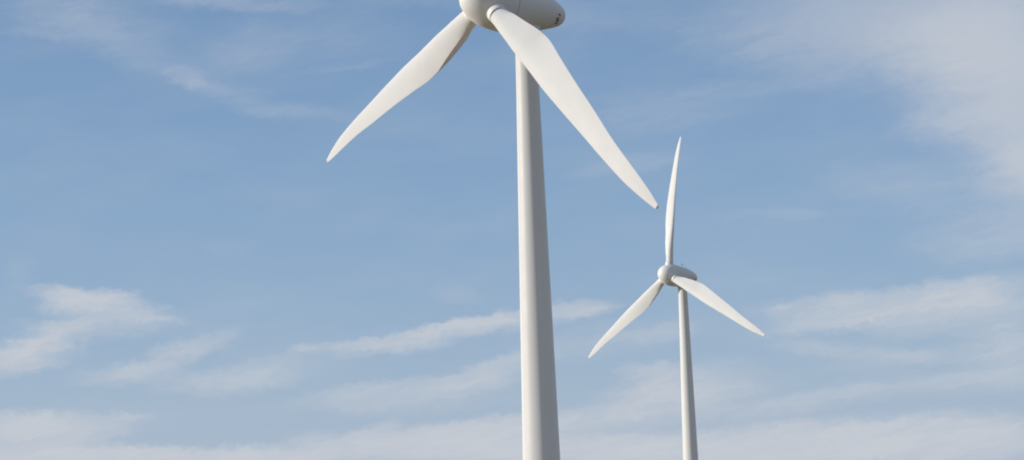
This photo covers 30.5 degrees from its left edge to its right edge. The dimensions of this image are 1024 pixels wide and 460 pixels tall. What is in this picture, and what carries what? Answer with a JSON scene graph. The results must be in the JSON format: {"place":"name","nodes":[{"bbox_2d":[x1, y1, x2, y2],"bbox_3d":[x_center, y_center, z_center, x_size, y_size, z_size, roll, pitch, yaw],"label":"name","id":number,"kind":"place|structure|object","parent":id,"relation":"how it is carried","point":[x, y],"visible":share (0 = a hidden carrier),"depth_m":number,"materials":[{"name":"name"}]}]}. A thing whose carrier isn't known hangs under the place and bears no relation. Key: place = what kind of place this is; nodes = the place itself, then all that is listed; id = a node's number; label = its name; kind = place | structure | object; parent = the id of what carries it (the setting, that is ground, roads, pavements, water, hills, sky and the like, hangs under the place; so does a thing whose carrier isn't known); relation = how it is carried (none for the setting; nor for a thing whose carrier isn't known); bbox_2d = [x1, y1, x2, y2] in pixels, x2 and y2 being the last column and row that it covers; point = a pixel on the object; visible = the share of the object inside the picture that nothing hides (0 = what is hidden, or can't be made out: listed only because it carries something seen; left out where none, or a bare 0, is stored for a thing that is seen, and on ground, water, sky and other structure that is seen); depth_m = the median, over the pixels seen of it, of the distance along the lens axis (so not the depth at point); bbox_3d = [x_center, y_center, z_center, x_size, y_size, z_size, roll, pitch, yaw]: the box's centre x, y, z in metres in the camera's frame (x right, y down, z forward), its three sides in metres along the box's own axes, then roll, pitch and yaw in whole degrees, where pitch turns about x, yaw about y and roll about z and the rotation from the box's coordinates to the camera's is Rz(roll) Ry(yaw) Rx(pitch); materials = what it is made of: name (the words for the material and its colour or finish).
{"place":"outdoors","nodes":[
{"label":"outdoors","id":0,"kind":"place"},
{"bbox_2d":[0,0,1023,459],"label":"sky","id":1,"kind":"structure","parent":0,"point":[187,272],"materials":[{"name":"blue"}]},
{"bbox_3d":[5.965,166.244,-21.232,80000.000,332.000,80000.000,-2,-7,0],"label":"ground","id":2,"kind":"structure","parent":0,"visible":0},
{"bbox_2d":[327,0,658,459],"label":"wind turbine","id":3,"kind":"object","parent":2,"relation":"on","point":[518,25],"visible":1,"depth_m":183.36,"materials":[{"name":"metal"}]},
{"bbox_2d":[588,137,764,459],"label":"wind turbine","id":4,"kind":"object","parent":2,"relation":"on","point":[682,279],"visible":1,"depth_m":458.77,"materials":[{"name":"metal"}]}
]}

